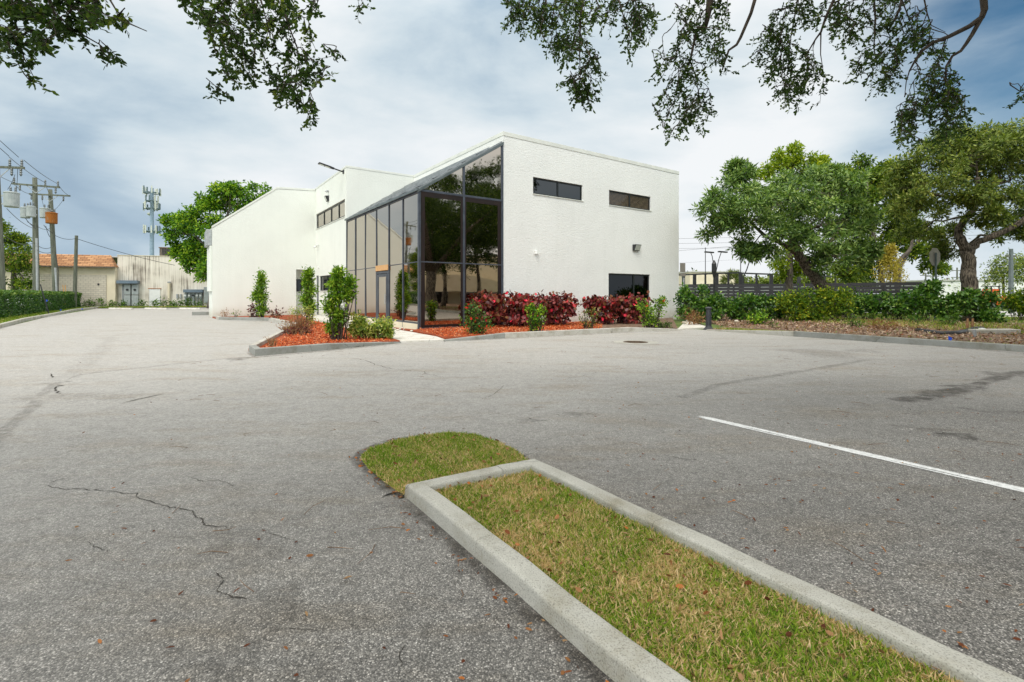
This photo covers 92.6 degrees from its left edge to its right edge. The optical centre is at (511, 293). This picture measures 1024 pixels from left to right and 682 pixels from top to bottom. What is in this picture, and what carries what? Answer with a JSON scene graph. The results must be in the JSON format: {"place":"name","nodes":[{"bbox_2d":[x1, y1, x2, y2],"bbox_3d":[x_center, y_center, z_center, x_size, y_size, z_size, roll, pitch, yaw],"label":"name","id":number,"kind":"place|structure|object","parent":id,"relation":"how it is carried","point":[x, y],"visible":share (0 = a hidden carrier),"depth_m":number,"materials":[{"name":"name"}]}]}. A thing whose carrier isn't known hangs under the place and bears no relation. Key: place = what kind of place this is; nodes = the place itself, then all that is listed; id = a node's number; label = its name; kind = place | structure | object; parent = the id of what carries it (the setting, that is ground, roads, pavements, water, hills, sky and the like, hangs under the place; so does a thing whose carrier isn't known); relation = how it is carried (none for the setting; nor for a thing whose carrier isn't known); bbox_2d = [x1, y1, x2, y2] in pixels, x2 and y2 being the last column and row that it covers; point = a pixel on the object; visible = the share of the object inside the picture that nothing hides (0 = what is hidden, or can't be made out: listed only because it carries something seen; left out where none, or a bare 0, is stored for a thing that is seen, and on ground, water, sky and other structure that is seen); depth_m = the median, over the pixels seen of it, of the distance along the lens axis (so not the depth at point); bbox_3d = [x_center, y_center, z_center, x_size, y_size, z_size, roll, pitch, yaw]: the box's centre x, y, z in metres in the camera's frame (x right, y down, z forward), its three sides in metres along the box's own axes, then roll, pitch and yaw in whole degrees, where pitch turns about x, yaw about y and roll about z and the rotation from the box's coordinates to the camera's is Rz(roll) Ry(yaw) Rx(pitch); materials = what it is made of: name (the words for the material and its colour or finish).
{"place":"outdoors","nodes":[
{"label":"outdoors","id":0,"kind":"place"},
{"bbox_2d":[0,306,96,323],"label":"grass","id":1,"kind":"structure","parent":0,"point":[6,319],"depth_m":28.24,"materials":[{"name":"green plant"}]},
{"bbox_2d":[142,185,160,255],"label":"cell tower","id":2,"kind":"structure","parent":0,"point":[153,207],"depth_m":129.62,"materials":[{"name":"metal"}]},
{"bbox_2d":[116,307,197,307],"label":"verge","id":3,"kind":"structure","parent":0,"point":[158,307],"depth_m":47.44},
{"bbox_2d":[82,305,206,307],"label":"grass","id":4,"kind":"structure","parent":3,"relation":"on","point":[147,306],"depth_m":47.82,"materials":[{"name":"green plant"}]},
{"bbox_2d":[0,0,1023,293],"label":"sky","id":5,"kind":"structure","parent":0,"point":[420,84],"materials":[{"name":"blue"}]},
{"bbox_2d":[15,297,1023,329],"bbox_3d":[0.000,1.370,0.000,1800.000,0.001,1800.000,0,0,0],"label":"ground","id":6,"kind":"structure","parent":0,"point":[678,323],"depth_m":25.19,"materials":[{"name":"brown soil"}]},
{"bbox_2d":[0,306,99,327],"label":"kerb","id":7,"kind":"structure","parent":6,"relation":"on","point":[12,322],"depth_m":26.53,"materials":[{"name":"concrete"}]},
{"bbox_2d":[5,254,208,306],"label":"warehouse","id":8,"kind":"structure","parent":6,"relation":"on","point":[131,279],"depth_m":48.97,"materials":[{"name":"concrete"}]},
{"bbox_2d":[149,289,159,305],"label":"steel door","id":9,"kind":"structure","parent":8,"relation":"in","point":[154,294],"depth_m":49.89,"materials":[{"name":"white metal"}]},
{"bbox_2d":[159,247,169,255],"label":"rooftop unit","id":10,"kind":"object","parent":8,"relation":"on","point":[163,251],"visible":0.25,"depth_m":52.46,"materials":[{"name":"grey metal"}]},
{"bbox_2d":[303,315,443,342],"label":"walkway","id":11,"kind":"structure","parent":6,"relation":"on","point":[402,336],"depth_m":14.98,"materials":[{"name":"concrete"}]},
{"bbox_2d":[0,307,1023,681],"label":"parking lot","id":12,"kind":"structure","parent":6,"relation":"on","point":[88,401],"depth_m":3.50,"materials":[{"name":"grey asphalt"}]},
{"bbox_2d":[0,0,375,130],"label":"live oak","id":13,"kind":"object","parent":12,"relation":"on","point":[26,11],"visible":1,"depth_m":5.72,"materials":[{"name":"green plant"}]},
{"bbox_2d":[156,179,271,307],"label":"tree","id":14,"kind":"object","parent":12,"relation":"on","point":[190,252],"visible":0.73,"depth_m":45.43,"materials":[{"name":"green plant"}]},
{"bbox_2d":[212,315,399,350],"bbox_3d":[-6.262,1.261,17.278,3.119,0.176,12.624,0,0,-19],"label":"red mulch","id":15,"kind":"object","parent":12,"relation":"on","point":[299,338],"visible":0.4,"depth_m":13.57,"materials":[{"name":"red wood"}]},
{"bbox_2d":[247,270,272,316],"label":"upright shrub","id":16,"kind":"object","parent":15,"relation":"on","point":[259,294],"visible":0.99,"depth_m":24.90,"materials":[{"name":"green plant"}]},
{"bbox_2d":[264,305,286,318],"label":"maroon plant","id":17,"kind":"object","parent":15,"relation":"on","point":[276,312],"visible":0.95,"depth_m":24.32,"materials":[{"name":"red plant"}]},
{"bbox_2d":[271,306,316,332],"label":"dry shrub","id":18,"kind":"object","parent":15,"relation":"on","point":[299,324],"visible":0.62,"depth_m":16.17,"materials":[{"name":"brown plant"}]},
{"bbox_2d":[282,323,315,334],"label":"dry shrub","id":19,"kind":"object","parent":15,"relation":"on","point":[293,330],"visible":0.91,"depth_m":15.16,"materials":[{"name":"red plant"}]},
{"bbox_2d":[287,303,320,323],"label":"yellow shrub","id":20,"kind":"object","parent":15,"relation":"on","point":[306,314],"visible":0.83,"depth_m":20.48,"materials":[{"name":"green plant"}]},
{"bbox_2d":[296,266,319,320],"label":"upright shrub","id":21,"kind":"object","parent":15,"relation":"on","point":[308,285],"visible":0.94,"depth_m":22.42,"materials":[{"name":"green plant"}]},
{"bbox_2d":[319,264,359,339],"bbox_3d":[-4.780,0.241,13.603,1.137,2.153,0.748,0,0,0],"label":"upright shrub","id":22,"kind":"object","parent":15,"relation":"on","point":[338,316],"visible":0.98,"depth_m":13.51,"materials":[{"name":"green plant"}]},
{"bbox_2d":[344,310,397,338],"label":"variegated bush","id":23,"kind":"object","parent":15,"relation":"on","point":[362,327],"visible":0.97,"depth_m":13.88,"materials":[{"name":"green plant"}]},
{"bbox_2d":[214,315,400,355],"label":"entrance bed kerb","id":24,"kind":"structure","parent":12,"relation":"on","point":[255,349],"depth_m":11.83,"materials":[{"name":"concrete"}]},
{"bbox_2d":[204,131,678,328],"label":"office building","id":25,"kind":"structure","parent":12,"relation":"on","point":[440,244],"depth_m":22.58,"materials":[{"name":"white paint"}]},
{"bbox_2d":[321,275,332,290],"bbox_3d":[-10.372,-0.637,28.067,0.064,0.893,4.691,0,0,-35],"label":"window","id":26,"kind":"structure","parent":25,"relation":"in","point":[324,279],"depth_m":29.32,"materials":[{"name":"black glass"}]},
{"bbox_2d":[315,200,344,229],"bbox_3d":[-10.477,-4.492,28.139,0.155,0.952,6.264,0,0,-35],"label":"window","id":27,"kind":"structure","parent":25,"relation":"in","point":[336,212],"depth_m":27.95,"materials":[{"name":"beige glass"}]},
{"bbox_2d":[376,271,387,321],"bbox_3d":[-5.588,0.190,20.984,0.161,2.320,1.437,0,0,-35],"label":"entrance door","id":28,"kind":"structure","parent":25,"relation":"in","point":[381,278],"depth_m":21.00,"materials":[{"name":"glass"}]},
{"bbox_2d":[533,177,583,201],"bbox_3d":[2.063,-4.631,21.770,2.931,0.751,0.155,0,0,-35],"label":"window","id":29,"kind":"structure","parent":25,"relation":"in","point":[543,187],"depth_m":21.76,"materials":[{"name":"grey glass"}]},
{"bbox_2d":[609,273,648,319],"bbox_3d":[5.866,0.135,24.416,3.077,2.260,0.155,0,0,-35],"label":"window","id":30,"kind":"structure","parent":25,"relation":"in","point":[620,284],"depth_m":24.40,"materials":[{"name":"black glass"}]},
{"bbox_2d":[609,190,651,211],"bbox_3d":[5.901,-4.631,24.440,3.098,0.751,0.155,0,0,-35],"label":"window","id":31,"kind":"structure","parent":25,"relation":"in","point":[618,199],"depth_m":24.43,"materials":[{"name":"brown glass"}]},
{"bbox_2d":[393,322,596,338],"bbox_3d":[0.596,1.327,18.389,9.239,0.105,5.455,0,0,-24],"label":"front bed","id":32,"kind":"object","parent":12,"relation":"on","point":[447,336],"visible":0.28,"depth_m":17.04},
{"bbox_2d":[458,299,494,334],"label":"hibiscus bush","id":33,"kind":"object","parent":32,"relation":"on","point":[476,326],"visible":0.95,"depth_m":15.45,"materials":[{"name":"green plant"}]},
{"bbox_2d":[469,290,515,325],"bbox_3d":[-0.758,0.654,19.076,1.851,1.622,1.349,0,0,0],"label":"copperleaf shrub","id":34,"kind":"object","parent":32,"relation":"on","point":[486,302],"visible":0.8,"depth_m":18.78,"materials":[{"name":"red plant"}]},
{"bbox_2d":[419,320,602,336],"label":"front mulch","id":35,"kind":"object","parent":32,"relation":"on","point":[440,331],"visible":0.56,"depth_m":17.51,"materials":[{"name":"red wood"}]},
{"bbox_2d":[494,291,545,326],"bbox_3d":[0.233,0.602,19.266,2.185,1.653,1.508,0,0,12],"label":"copperleaf shrub","id":36,"kind":"object","parent":32,"relation":"on","point":[516,302],"visible":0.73,"depth_m":18.93,"materials":[{"name":"red plant"}]},
{"bbox_2d":[524,303,547,331],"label":"shrub","id":37,"kind":"object","parent":32,"relation":"on","point":[535,321],"visible":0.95,"depth_m":16.01,"materials":[{"name":"green plant"}]},
{"bbox_2d":[537,289,579,324],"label":"copperleaf shrub","id":38,"kind":"object","parent":32,"relation":"on","point":[558,308],"visible":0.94,"depth_m":19.65,"materials":[{"name":"red plant"}]},
{"bbox_2d":[579,307,598,328],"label":"thin shrub","id":39,"kind":"object","parent":32,"relation":"on","point":[585,323],"visible":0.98,"depth_m":17.58,"materials":[{"name":"green plant"}]},
{"bbox_2d":[65,340,1023,681],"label":"fallen leaves","id":40,"kind":"object","parent":12,"relation":"on","point":[653,496],"depth_m":2.58,"materials":[{"name":"brown plant"}]},
{"bbox_2d":[444,327,680,340],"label":"front bed kerb","id":41,"kind":"structure","parent":12,"relation":"on","point":[554,333],"depth_m":15.84,"materials":[{"name":"concrete"}]},
{"bbox_2d":[613,340,658,343],"bbox_3d":[3.442,1.343,13.624,1.240,0.014,1.240,0,0,0],"label":"manhole","id":42,"kind":"object","parent":12,"relation":"on","point":[635,342],"visible":1,"depth_m":13.51,"materials":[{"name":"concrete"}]},
{"bbox_2d":[404,459,1023,681],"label":"island kerb","id":43,"kind":"structure","parent":12,"relation":"on","point":[608,649],"depth_m":2.08,"materials":[{"name":"concrete"}]},
{"bbox_2d":[697,416,1023,491],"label":"parking line","id":44,"kind":"object","parent":12,"relation":"on","point":[998,484],"visible":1,"depth_m":4.02,"materials":[{"name":"paint"}]},
{"bbox_2d":[706,329,1023,351],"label":"kerb","id":45,"kind":"structure","parent":12,"relation":"on","point":[971,345],"depth_m":13.40,"materials":[{"name":"concrete"}]},
{"bbox_2d":[678,320,704,329],"bbox_3d":[8.311,1.350,22.063,1.105,0.060,8.304,0,0,22],"label":"concrete apron","id":46,"kind":"object","parent":6,"relation":"on","point":[692,326],"visible":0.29,"depth_m":19.80,"materials":[{"name":"beige concrete"}]},
{"bbox_2d":[681,308,705,324],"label":"dead fern","id":47,"kind":"object","parent":46,"relation":"on","point":[690,318],"visible":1,"depth_m":20.96,"materials":[{"name":"brown plant"}]},
{"bbox_2d":[704,251,727,294],"bbox_3d":[16.678,-1.082,40.000,1.823,4.863,0.400,0,0,0],"label":"twin lamp","id":48,"kind":"object","parent":6,"relation":"on","point":[714,267],"visible":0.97,"depth_m":39.91,"materials":[{"name":"black metal"}]},
{"bbox_2d":[721,140,831,309],"bbox_3d":[17.813,-4.473,33.497,7.849,11.696,4.382,0,0,0],"label":"yellow green tree","id":49,"kind":"object","parent":6,"relation":"on","point":[788,270],"visible":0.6,"depth_m":32.73,"materials":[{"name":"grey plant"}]},
{"bbox_2d":[687,267,878,293],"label":"woods","id":50,"kind":"object","parent":6,"relation":"on","point":[761,280],"visible":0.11,"depth_m":84.33,"materials":[{"name":"green plant"}]},
{"bbox_2d":[689,282,924,314],"bbox_3d":[20.800,0.305,36.950,15.889,2.149,0.120,0,0,45],"label":"slat fence","id":51,"kind":"object","parent":6,"relation":"on","point":[895,287],"visible":0.22,"depth_m":36.31,"materials":[{"name":"grey wood"}]},
{"bbox_2d":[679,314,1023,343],"bbox_3d":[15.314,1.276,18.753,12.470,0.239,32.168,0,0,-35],"label":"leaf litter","id":52,"kind":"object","parent":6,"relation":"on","point":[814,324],"visible":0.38,"depth_m":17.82,"materials":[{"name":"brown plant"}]},
{"bbox_2d":[680,312,1023,344],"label":"verge","id":53,"kind":"structure","parent":6,"relation":"on","point":[875,329],"depth_m":17.62,"materials":[{"name":"brown soil"}]},
{"bbox_2d":[680,263,685,315],"bbox_3d":[9.762,-0.206,27.985,0.320,3.112,0.090,0,0,0],"label":"corner sign","id":54,"kind":"object","parent":53,"relation":"on","point":[682,267],"visible":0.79,"depth_m":27.94,"materials":[{"name":"grey metal"}]},
{"bbox_2d":[670,282,711,321],"bbox_3d":[9.182,0.453,24.395,2.515,2.156,1.573,0,0,25],"label":"clusia bush","id":55,"kind":"object","parent":53,"relation":"on","point":[688,298],"visible":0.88,"depth_m":24.36,"materials":[{"name":"green plant"}]},
{"bbox_2d":[703,307,712,329],"bbox_3d":[7.406,0.917,18.424,0.400,0.865,0.400,0,0,0],"label":"bollard","id":56,"kind":"object","parent":53,"relation":"on","point":[708,319],"visible":0.98,"depth_m":18.34,"materials":[{"name":"metal"}]},
{"bbox_2d":[698,291,744,321],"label":"clusia bush","id":57,"kind":"object","parent":53,"relation":"on","point":[718,302],"visible":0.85,"depth_m":23.67,"materials":[{"name":"green plant"}]},
{"bbox_2d":[725,292,768,320],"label":"clusia bush","id":58,"kind":"object","parent":53,"relation":"on","point":[751,299],"visible":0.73,"depth_m":23.78,"materials":[{"name":"green plant"}]},
{"bbox_2d":[746,309,771,324],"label":"young shrub","id":59,"kind":"object","parent":53,"relation":"on","point":[757,320],"visible":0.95,"depth_m":20.72,"materials":[{"name":"green plant"}]},
{"bbox_2d":[500,0,1023,156],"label":"live oak","id":60,"kind":"object","parent":53,"relation":"on","point":[945,99],"visible":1,"depth_m":8.91,"materials":[{"name":"green plant"}]},
{"bbox_2d":[749,292,793,319],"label":"clusia bush","id":61,"kind":"object","parent":53,"relation":"on","point":[770,309],"visible":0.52,"depth_m":24.00,"materials":[{"name":"green plant"}]},
{"bbox_2d":[688,156,890,317],"bbox_3d":[15.343,-2.870,25.786,12.082,9.103,6.773,0,0,-28],"label":"silver leaf tree","id":62,"kind":"object","parent":53,"relation":"on","point":[819,201],"visible":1,"depth_m":25.02,"materials":[{"name":"green plant"}]},
{"bbox_2d":[770,283,861,321],"bbox_3d":[14.418,0.502,23.175,4.052,2.072,1.952,0,0,0],"label":"yellow green bush","id":63,"kind":"object","parent":53,"relation":"on","point":[820,310],"visible":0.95,"depth_m":22.97,"materials":[{"name":"green plant"}]},
{"bbox_2d":[837,314,868,326],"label":"weed clump","id":64,"kind":"object","parent":53,"relation":"on","point":[859,322],"visible":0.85,"depth_m":19.22,"materials":[{"name":"green plant"}]},
{"bbox_2d":[847,291,890,319],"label":"clusia bush","id":65,"kind":"object","parent":53,"relation":"on","point":[870,305],"visible":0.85,"depth_m":23.82,"materials":[{"name":"green plant"}]},
{"bbox_2d":[862,316,905,329],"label":"dead fern","id":66,"kind":"object","parent":53,"relation":"on","point":[875,325],"visible":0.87,"depth_m":17.91,"materials":[{"name":"brown plant"}]},
{"bbox_2d":[744,310,1023,324],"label":"lawn grass","id":67,"kind":"structure","parent":53,"relation":"on","point":[1009,320],"depth_m":26.89,"materials":[{"name":"green plant"}]},
{"bbox_2d":[764,316,1023,333],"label":"weed grass","id":68,"kind":"structure","parent":53,"relation":"on","point":[948,324],"depth_m":20.16,"materials":[{"name":"green plant"}]},
{"bbox_2d":[875,285,918,320],"bbox_3d":[18.653,0.443,23.657,2.092,1.760,1.750,0,0,0],"label":"clusia bush","id":69,"kind":"object","parent":53,"relation":"on","point":[899,305],"visible":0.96,"depth_m":23.28,"materials":[{"name":"green plant"}]},
{"bbox_2d":[904,277,950,320],"bbox_3d":[19.482,0.326,23.195,1.932,2.287,1.585,0,0,0],"label":"clusia bush","id":70,"kind":"object","parent":53,"relation":"on","point":[926,300],"visible":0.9,"depth_m":22.98,"materials":[{"name":"green plant"}]},
{"bbox_2d":[914,328,968,334],"bbox_3d":[14.133,1.265,16.354,1.491,0.180,1.440,0,0,-37],"label":"drain pipe","id":71,"kind":"object","parent":53,"relation":"on","point":[964,331],"visible":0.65,"depth_m":15.87,"materials":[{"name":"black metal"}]},
{"bbox_2d":[937,312,960,325],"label":"weed clump","id":72,"kind":"object","parent":53,"relation":"on","point":[953,317],"visible":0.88,"depth_m":19.82,"materials":[{"name":"green plant"}]},
{"bbox_2d":[929,293,977,321],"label":"clusia bush","id":73,"kind":"object","parent":53,"relation":"on","point":[952,310],"visible":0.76,"depth_m":22.63,"materials":[{"name":"green plant"}]},
{"bbox_2d":[944,286,1008,322],"bbox_3d":[21.179,0.577,22.420,2.341,1.883,1.851,0,0,0],"label":"clusia bush","id":74,"kind":"object","parent":53,"relation":"on","point":[976,300],"visible":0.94,"depth_m":22.10,"materials":[{"name":"green plant"}]},
{"bbox_2d":[968,328,1020,333],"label":"concrete slab","id":75,"kind":"structure","parent":53,"relation":"on","point":[997,331],"depth_m":15.96,"materials":[{"name":"grey concrete"}]},
{"bbox_2d":[871,241,910,297],"bbox_3d":[27.138,-1.280,35.213,2.330,5.262,2.135,0,0,31],"label":"golden tree","id":76,"kind":"object","parent":6,"relation":"on","point":[891,254],"visible":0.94,"depth_m":35.03,"materials":[{"name":"yellow plant"}]},
{"bbox_2d":[929,248,939,278],"bbox_3d":[22.115,-0.526,25.520,0.868,3.752,0.098,0,0,-19],"label":"stop sign","id":77,"kind":"object","parent":6,"relation":"on","point":[934,256],"visible":0.8,"depth_m":25.50,"materials":[{"name":"grey metal"}]},
{"bbox_2d":[873,116,1023,320],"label":"broad trunk tree","id":78,"kind":"object","parent":6,"relation":"on","point":[988,147],"visible":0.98,"depth_m":23.33,"materials":[{"name":"green plant"}]},
{"bbox_2d":[877,280,1023,297],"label":"pale building","id":79,"kind":"structure","parent":6,"relation":"on","point":[947,288],"depth_m":69.00,"materials":[{"name":"white concrete"}]},
{"bbox_2d":[977,251,1023,294],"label":"street tree","id":80,"kind":"object","parent":6,"relation":"on","point":[995,276],"visible":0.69,"depth_m":61.96,"materials":[{"name":"green plant"}]},
{"bbox_2d":[996,284,1023,319],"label":"yellow green bush","id":81,"kind":"object","parent":6,"relation":"on","point":[1014,301],"visible":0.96,"depth_m":24.43,"materials":[{"name":"green plant"}]},
{"bbox_2d":[1000,252,1023,285],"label":"street tree","id":82,"kind":"object","parent":6,"relation":"on","point":[1017,276],"visible":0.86,"depth_m":58.12,"materials":[{"name":"green plant"}]},
{"bbox_2d":[599,318,677,328],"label":"front bed soil","id":83,"kind":"structure","parent":0,"point":[619,325],"depth_m":20.46,"materials":[{"name":"brown soil"}]},
{"bbox_2d":[577,294,616,323],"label":"copperleaf shrub","id":84,"kind":"object","parent":83,"relation":"on","point":[602,305],"visible":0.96,"depth_m":20.58,"materials":[{"name":"red plant"}]},
{"bbox_2d":[609,290,654,323],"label":"copperleaf shrub","id":85,"kind":"object","parent":83,"relation":"on","point":[625,308],"visible":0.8,"depth_m":20.98,"materials":[{"name":"red plant"}]},
{"bbox_2d":[635,295,668,327],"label":"hibiscus bush","id":86,"kind":"object","parent":83,"relation":"on","point":[650,317],"visible":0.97,"depth_m":18.42,"materials":[{"name":"green plant"}]},
{"bbox_2d":[434,467,963,681],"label":"island grass","id":87,"kind":"structure","parent":0,"point":[526,490],"depth_m":2.08,"materials":[{"name":"green plant"}]},
{"bbox_2d":[349,432,943,681],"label":"dead leaves on grass","id":88,"kind":"object","parent":87,"relation":"on","point":[747,582],"visible":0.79,"depth_m":2.38,"materials":[{"name":"brown plant"}]},
{"bbox_2d":[679,271,733,285],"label":"pale building","id":89,"kind":"structure","parent":0,"point":[699,279],"depth_m":69.00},
{"bbox_2d":[719,268,746,284],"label":"palm tree","id":90,"kind":"object","parent":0,"point":[723,280],"visible":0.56,"depth_m":61.72,"materials":[{"name":"green plant"}]},
{"bbox_2d":[715,327,1023,344],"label":"verge grass","id":91,"kind":"structure","parent":0,"point":[727,328],"depth_m":17.34,"materials":[{"name":"green plant"}]},
{"label":"street","id":92,"kind":"structure","parent":0,"visible":0},
{"bbox_2d":[679,246,845,305],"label":"court enclosure","id":93,"kind":"object","parent":92,"relation":"on","point":[741,278],"visible":0.19,"depth_m":47.92,"materials":[{"name":"black metal"}]},
{"bbox_2d":[827,150,952,297],"bbox_3d":[28.934,-4.996,38.234,9.603,12.789,5.536,0,0,-12],"label":"dark shade tree","id":94,"kind":"object","parent":92,"relation":"on","point":[913,249],"visible":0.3,"depth_m":37.75,"materials":[{"name":"green plant"}]},
{"bbox_2d":[1005,249,1016,312],"bbox_3d":[34.688,-0.891,34.000,0.700,4.482,0.320,0,0,0],"label":"utility pole","id":95,"kind":"object","parent":92,"relation":"on","point":[1011,273],"visible":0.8,"depth_m":33.93,"materials":[{"name":"grey wood"}]},
{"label":"left verge","id":96,"kind":"structure","parent":0,"visible":0},
{"bbox_2d":[0,159,24,308],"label":"utility pole","id":97,"kind":"object","parent":96,"relation":"on","point":[11,198],"visible":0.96,"depth_m":27.78,"materials":[{"name":"grey wood"}]},
{"bbox_2d":[2,217,44,290],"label":"ragged tree","id":98,"kind":"object","parent":96,"relation":"on","point":[14,261],"visible":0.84,"depth_m":42.62,"materials":[{"name":"green plant"}]},
{"bbox_2d":[12,177,59,310],"bbox_3d":[-34.802,-3.595,35.719,3.452,9.896,0.988,0,0,0],"label":"utility pole","id":99,"kind":"object","parent":96,"relation":"on","point":[28,211],"visible":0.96,"depth_m":35.84,"materials":[{"name":"grey wood"}]},
{"bbox_2d":[0,289,82,317],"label":"clipped hedge","id":100,"kind":"object","parent":96,"relation":"on","point":[58,300],"visible":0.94,"depth_m":31.23,"materials":[{"name":"green plant"}]},
{"bbox_2d":[29,189,70,290],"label":"utility pole","id":101,"kind":"object","parent":96,"relation":"on","point":[49,214],"visible":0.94,"depth_m":40.83,"materials":[{"name":"grey wood"}]},
{"bbox_2d":[0,142,171,290],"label":"overhead wires","id":102,"kind":"object","parent":101,"relation":"attached to","point":[53,210],"visible":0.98,"depth_m":35.99,"materials":[{"name":"black metal"}]},
{"bbox_2d":[73,235,77,306],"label":"utility pole","id":103,"kind":"object","parent":96,"relation":"on","point":[75,269],"visible":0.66,"depth_m":43.91,"materials":[{"name":"brown wood"}]},
{"label":"nose dirt","id":104,"kind":"structure","parent":0,"visible":0},
{"bbox_2d":[375,442,506,497],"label":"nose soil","id":105,"kind":"structure","parent":104,"relation":"on","point":[436,462],"depth_m":3.87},
{"bbox_2d":[359,430,527,494],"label":"grass","id":106,"kind":"structure","parent":105,"relation":"on","point":[463,442],"depth_m":3.94,"materials":[{"name":"green plant"}]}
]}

